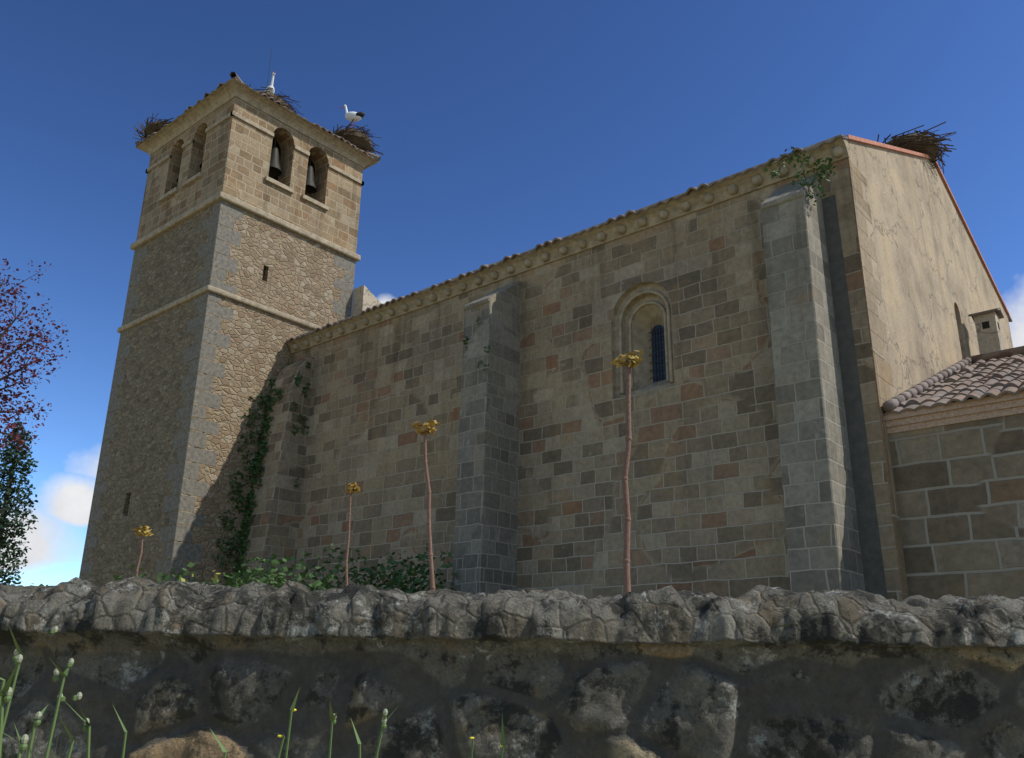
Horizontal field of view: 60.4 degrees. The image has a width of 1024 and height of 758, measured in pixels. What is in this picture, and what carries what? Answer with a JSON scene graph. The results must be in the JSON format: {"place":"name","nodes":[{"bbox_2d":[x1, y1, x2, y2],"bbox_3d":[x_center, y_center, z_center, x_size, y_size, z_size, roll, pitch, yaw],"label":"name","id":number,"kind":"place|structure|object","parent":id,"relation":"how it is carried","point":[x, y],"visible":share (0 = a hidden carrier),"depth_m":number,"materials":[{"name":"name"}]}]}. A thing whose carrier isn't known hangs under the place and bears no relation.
{"place":"outdoors","nodes":[
{"label":"outdoors","id":0,"kind":"place"},
{"bbox_2d":[0,258,69,450],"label":"plum tree","id":1,"kind":"object","parent":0,"point":[20,377],"depth_m":11.89,"materials":[{"name":"plant"}]},
{"bbox_2d":[132,525,153,576],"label":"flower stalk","id":2,"kind":"object","parent":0,"point":[144,531],"depth_m":10.53,"materials":[{"name":"plant"}]},
{"bbox_2d":[176,137,316,193],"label":"bells","id":3,"kind":"object","parent":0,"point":[275,171],"visible":0.35,"depth_m":29.50,"materials":[{"name":"brown metal"}]},
{"bbox_2d":[268,138,314,180],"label":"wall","id":4,"kind":"structure","parent":0,"point":[279,150],"depth_m":31.16,"materials":[{"name":"beige stone"}]},
{"bbox_2d":[0,0,1023,585],"label":"sky","id":5,"kind":"structure","parent":0,"point":[504,128],"materials":[{"name":"blue"}]},
{"bbox_2d":[846,135,1009,316],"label":"nave verge bricks","id":6,"kind":"object","parent":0,"point":[889,147],"visible":0.39,"depth_m":23.22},
{"bbox_3d":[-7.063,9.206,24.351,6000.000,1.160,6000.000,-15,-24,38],"label":"ground","id":7,"kind":"structure","parent":0,"visible":0},
{"bbox_2d":[0,421,38,585],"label":"foliage","id":8,"kind":"object","parent":7,"relation":"on","point":[7,457],"depth_m":20.87,"materials":[{"name":"green plant"}]},
{"bbox_2d":[79,200,220,585],"bbox_3d":[-10.888,1.797,26.284,5.290,14.600,0.300,-15,-24,38],"label":"tower shaft","id":9,"kind":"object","parent":7,"relation":"on","point":[141,451],"visible":0.68,"depth_m":26.43,"materials":[{"name":"beige stone"}]},
{"bbox_2d":[113,562,200,583],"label":"bush","id":10,"kind":"object","parent":7,"relation":"on","point":[166,578],"visible":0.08,"depth_m":13.02,"materials":[{"name":"green plant"}]},
{"bbox_2d":[181,570,219,581],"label":"flowers","id":11,"kind":"object","parent":7,"relation":"on","point":[216,578],"visible":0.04,"depth_m":11.21,"materials":[{"name":"yellow plant"}]},
{"bbox_2d":[79,201,355,582],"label":"corner quoins","id":12,"kind":"object","parent":7,"relation":"on","point":[186,551],"visible":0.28,"depth_m":25.65,"materials":[{"name":"beige stone"}]},
{"bbox_2d":[136,97,234,240],"bbox_3d":[-10.609,-6.713,29.359,5.290,3.500,0.750,-15,-24,38],"label":"belfry","id":13,"kind":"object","parent":12,"relation":"on","point":[209,149],"visible":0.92,"depth_m":29.16,"materials":[{"name":"beige stone"}]},
{"bbox_2d":[222,97,362,252],"bbox_3d":[-7.410,-6.583,29.594,0.750,3.500,5.290,-15,-24,38],"label":"belfry","id":14,"kind":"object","parent":12,"relation":"on","point":[248,164],"visible":0.89,"depth_m":29.35,"materials":[{"name":"beige stone"}]},
{"bbox_2d":[145,111,363,210],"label":"belfry bands","id":15,"kind":"object","parent":14,"relation":"attached to","point":[186,183],"visible":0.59,"depth_m":29.04,"materials":[{"name":"stone"}]},
{"bbox_2d":[136,78,378,169],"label":"tower cornice","id":16,"kind":"structure","parent":14,"relation":"on","point":[231,91],"depth_m":29.59,"materials":[{"name":"beige stone"}]},
{"bbox_2d":[135,72,380,160],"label":"tower hip tiles","id":17,"kind":"object","parent":14,"relation":"on","point":[373,155],"visible":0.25,"depth_m":31.30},
{"bbox_2d":[136,77,236,146],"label":"tower roof","id":18,"kind":"structure","parent":17,"relation":"on","point":[185,110],"depth_m":29.21,"materials":[{"name":"tile"}]},
{"bbox_2d":[244,82,303,114],"bbox_3d":[-9.113,-9.758,32.179,2.759,1.216,2.799,-15,-24,38],"label":"nest","id":19,"kind":"object","parent":17,"relation":"on","point":[282,100],"visible":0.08,"depth_m":31.66,"materials":[{"name":"brown wood"}]},
{"bbox_2d":[265,72,274,93],"bbox_3d":[-8.901,-10.747,32.384,0.797,0.795,0.337,-37,-42,61],"label":"stork","id":20,"kind":"object","parent":19,"relation":"on","point":[271,85],"visible":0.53,"depth_m":32.14},
{"bbox_2d":[235,79,379,160],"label":"tower roof","id":21,"kind":"structure","parent":17,"relation":"on","point":[318,125],"depth_m":30.16,"materials":[{"name":"tile"}]},
{"bbox_2d":[333,119,382,154],"bbox_3d":[-5.926,-8.541,32.068,2.264,0.988,2.395,-15,-24,38],"label":"stork nest","id":22,"kind":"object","parent":17,"relation":"on","point":[359,139],"depth_m":31.53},
{"bbox_2d":[344,105,360,121],"bbox_3d":[-5.881,-9.846,32.471,0.797,0.815,0.337,-3,-19,13],"label":"stork","id":23,"kind":"object","parent":22,"relation":"on","point":[350,116],"visible":0.99,"depth_m":32.28},
{"bbox_2d":[356,112,364,118],"bbox_3d":[-5.638,-9.655,32.316,0.503,0.257,0.295,-2,-19,9],"label":"stork wing","id":24,"kind":"object","parent":23,"relation":"attached to","point":[361,114],"visible":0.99,"depth_m":32.19,"materials":[{"name":"black"}]},
{"bbox_3d":[-10.312,-8.558,32.863,3.062,1.678,6.034,-15,-24,38],"label":"tower roof","id":25,"kind":"object","parent":17,"relation":"on","visible":0},
{"bbox_2d":[133,113,172,139],"bbox_3d":[-12.442,-8.713,31.542,2.148,0.842,2.091,-15,-24,38],"label":"stork nest","id":26,"kind":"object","parent":25,"relation":"on","point":[150,128],"depth_m":30.98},
{"bbox_2d":[186,556,268,585],"bbox_3d":[-5.226,4.339,15.557,2.211,2.459,1.488,0,-19,3],"label":"bush","id":27,"kind":"object","parent":7,"relation":"on","point":[233,573],"visible":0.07,"depth_m":15.91,"materials":[{"name":"green plant"}]},
{"bbox_2d":[206,554,297,587],"bbox_3d":[-4.351,3.908,14.076,1.787,2.348,1.682,8,-20,-19],"label":"bush","id":28,"kind":"object","parent":7,"relation":"on","point":[256,573],"visible":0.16,"depth_m":14.42,"materials":[{"name":"green plant"}]},
{"bbox_2d":[0,624,504,757],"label":"weed stems","id":29,"kind":"object","parent":7,"relation":"on","point":[8,699],"visible":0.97,"depth_m":1.70,"materials":[{"name":"green plant"}]},
{"bbox_2d":[5,626,387,742],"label":"flower buds","id":30,"kind":"object","parent":29,"relation":"on","point":[38,715],"visible":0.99,"depth_m":1.61,"materials":[{"name":"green plant"}]},
{"bbox_2d":[170,200,354,584],"bbox_3d":[-7.448,1.959,26.603,0.500,14.600,5.290,-15,-24,38],"label":"tower shaft","id":31,"kind":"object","parent":7,"relation":"on","point":[283,270],"visible":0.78,"depth_m":26.68,"materials":[{"name":"beige stone"}]},
{"bbox_2d":[117,191,360,332],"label":"tower string courses","id":32,"kind":"object","parent":31,"relation":"attached to","point":[205,204],"visible":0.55,"depth_m":27.84,"materials":[{"name":"beige stone"}]},
{"bbox_2d":[235,357,314,587],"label":"buttress","id":33,"kind":"structure","parent":7,"relation":"on","point":[274,526],"depth_m":25.33,"materials":[{"name":"grey stone"}]},
{"bbox_2d":[211,317,489,586],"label":"ivy leaves","id":34,"kind":"object","parent":33,"relation":"attached to","point":[261,451],"visible":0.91,"depth_m":25.48,"materials":[{"name":"green plant"}]},
{"bbox_2d":[238,568,321,588],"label":"bush","id":35,"kind":"object","parent":7,"relation":"on","point":[281,578],"visible":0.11,"depth_m":12.30,"materials":[{"name":"green plant"}]},
{"bbox_2d":[259,552,333,590],"bbox_3d":[-3.639,4.320,15.411,2.555,2.456,2.321,-15,-24,38],"label":"bush","id":36,"kind":"object","parent":7,"relation":"on","point":[328,576],"visible":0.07,"depth_m":15.19,"materials":[{"name":"green plant"}]},
{"bbox_2d":[345,481,359,587],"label":"flower stalk","id":37,"kind":"object","parent":7,"relation":"on","point":[346,558],"depth_m":10.35,"materials":[{"name":"brown plant"}]},
{"bbox_2d":[302,543,456,592],"bbox_3d":[-2.976,5.148,18.935,2.438,3.171,3.523,-48,-52,66],"label":"bush","id":38,"kind":"object","parent":7,"relation":"on","point":[420,557],"visible":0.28,"depth_m":18.86,"materials":[{"name":"green plant"}]},
{"bbox_2d":[358,561,455,593],"bbox_3d":[-2.120,5.119,18.109,2.122,2.718,2.262,-15,-24,38],"label":"bush","id":39,"kind":"object","parent":7,"relation":"on","point":[400,577],"visible":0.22,"depth_m":18.27,"materials":[{"name":"green plant"}]},
{"bbox_2d":[412,419,440,590],"bbox_3d":[-0.792,1.679,7.993,0.420,2.748,0.245,-2,-19,9],"label":"flower stalk","id":40,"kind":"object","parent":7,"relation":"on","point":[431,570],"depth_m":8.25,"materials":[{"name":"brown plant"}]},
{"bbox_2d":[452,281,520,594],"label":"buttress","id":41,"kind":"structure","parent":7,"relation":"on","point":[485,539],"depth_m":20.01,"materials":[{"name":"grey stone"}]},
{"bbox_2d":[0,576,1023,757],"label":"boundary wall","id":42,"kind":"structure","parent":7,"relation":"on","point":[174,669],"depth_m":3.03,"materials":[{"name":"stone"}]},
{"bbox_2d":[292,158,902,601],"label":"nave walls","id":43,"kind":"structure","parent":7,"relation":"on","point":[706,496],"depth_m":19.11,"materials":[{"name":"beige stone"}]},
{"bbox_2d":[286,134,849,353],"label":"cornice","id":44,"kind":"structure","parent":43,"relation":"attached to","point":[750,181],"depth_m":20.51,"materials":[{"name":"beige stone"}]},
{"bbox_2d":[286,135,896,342],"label":"roof tiles","id":45,"kind":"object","parent":43,"relation":"on","point":[608,221],"depth_m":20.82,"materials":[{"name":"tile"}]},
{"bbox_2d":[352,285,381,315],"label":"tower nave parapet","id":46,"kind":"structure","parent":45,"relation":"on","point":[364,297],"depth_m":29.97,"materials":[{"name":"beige stone"}]},
{"bbox_2d":[611,281,675,398],"bbox_3d":[3.031,-0.835,19.319,1.560,2.550,0.700,-15,-24,38],"label":"window surround","id":47,"kind":"object","parent":43,"relation":"in","point":[646,318],"visible":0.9,"depth_m":19.57,"materials":[{"name":"beige stone"}]},
{"bbox_2d":[648,325,664,381],"bbox_3d":[3.202,-0.572,19.448,0.400,1.300,0.018,-15,-24,38],"label":"window grille","id":48,"kind":"object","parent":47,"relation":"in","point":[657,330],"visible":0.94,"depth_m":19.45,"materials":[{"name":"black metal"}]},
{"bbox_2d":[651,325,665,381],"bbox_3d":[3.255,-0.585,19.516,0.340,1.330,0.001,-15,-24,38],"label":"window glass","id":49,"kind":"object","parent":47,"relation":"in","point":[656,365],"visible":0.83,"depth_m":19.50,"materials":[{"name":"blue glass"}]},
{"bbox_2d":[618,290,673,393],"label":"nave window mouldings","id":50,"kind":"object","parent":43,"relation":"attached to","point":[668,347],"visible":0.97,"depth_m":19.24,"materials":[{"name":"beige stone"}]},
{"bbox_2d":[822,195,887,598],"bbox_3d":[6.084,0.870,15.478,0.365,9.300,0.001,-15,-24,38],"label":"wall damp stain","id":51,"kind":"object","parent":43,"relation":"attached to","point":[872,563],"depth_m":15.57,"materials":[{"name":"grey stone"}]},
{"bbox_2d":[848,159,908,599],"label":"nave quoins","id":52,"kind":"object","parent":43,"relation":"attached to","point":[872,294],"visible":0.64,"depth_m":16.09,"materials":[{"name":"beige stone"}]},
{"bbox_2d":[877,121,955,173],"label":"bird nest","id":53,"kind":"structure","parent":43,"relation":"on","point":[923,142],"depth_m":22.27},
{"bbox_2d":[939,170,1011,321],"bbox_3d":[6.572,-2.044,30.549,17.610,2.507,7.060,-15,-24,38],"label":"roof edge","id":54,"kind":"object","parent":43,"relation":"attached to","point":[1009,319],"depth_m":25.84,"materials":[{"name":"tile"}]},
{"bbox_2d":[610,350,642,594],"bbox_3d":[0.895,1.129,6.504,0.188,2.881,0.273,-42,-46,63],"label":"flower stalk","id":55,"kind":"object","parent":7,"relation":"on","point":[626,559],"depth_m":6.68,"materials":[{"name":"brown plant"}]},
{"bbox_2d":[760,175,864,594],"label":"buttress","id":56,"kind":"structure","parent":7,"relation":"on","point":[822,538],"depth_m":15.29,"materials":[{"name":"grey stone"}]},
{"bbox_2d":[764,146,837,205],"bbox_3d":[5.454,-3.909,16.567,1.069,1.300,0.960,10,-21,-25],"label":"shrub on buttress","id":57,"kind":"object","parent":56,"relation":"attached to","point":[822,167],"visible":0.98,"depth_m":16.49,"materials":[{"name":"green plant"}]},
{"bbox_2d":[888,413,1023,599],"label":"chancel walls","id":58,"kind":"structure","parent":7,"relation":"on","point":[959,488],"depth_m":14.31,"materials":[{"name":"beige stone"}]},
{"bbox_2d":[884,390,1023,433],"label":"cornice","id":59,"kind":"structure","parent":58,"relation":"attached to","point":[1004,404],"depth_m":14.68,"materials":[{"name":"beige stone"}]},
{"bbox_2d":[884,354,1023,415],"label":"tiled roof","id":60,"kind":"structure","parent":58,"relation":"on","point":[980,379],"depth_m":16.07,"materials":[{"name":"tile"}]},
{"bbox_2d":[882,346,1023,411],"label":"roof ridge tiles","id":61,"kind":"object","parent":60,"relation":"on","point":[893,403],"visible":0.89,"depth_m":18.51,"materials":[{"name":"beige ceramic"}]},
{"bbox_3d":[18.378,0.416,18.644,14.190,2.951,6.798,-15,-24,38],"label":"chancel roof","id":62,"kind":"object","parent":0,"visible":0},
{"bbox_2d":[974,311,1003,353],"bbox_3d":[11.714,-0.629,21.451,0.460,1.950,0.460,-15,-24,38],"label":"chimney stack","id":63,"kind":"object","parent":62,"relation":"on","point":[990,339],"visible":0.43,"depth_m":21.43,"materials":[{"name":"beige paint"}]},
{"bbox_2d":[968,308,1003,322],"bbox_3d":[11.730,-1.605,21.784,0.660,0.167,0.660,-15,-24,38],"label":"chimney cap","id":64,"kind":"object","parent":63,"relation":"on","point":[998,312],"visible":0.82,"depth_m":21.66,"materials":[{"name":"grey concrete"}]},
{"bbox_2d":[982,321,999,329],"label":"chimney holes","id":65,"kind":"object","parent":63,"relation":"in","point":[985,325],"visible":1,"depth_m":21.50,"materials":[{"name":"black"}]}
]}

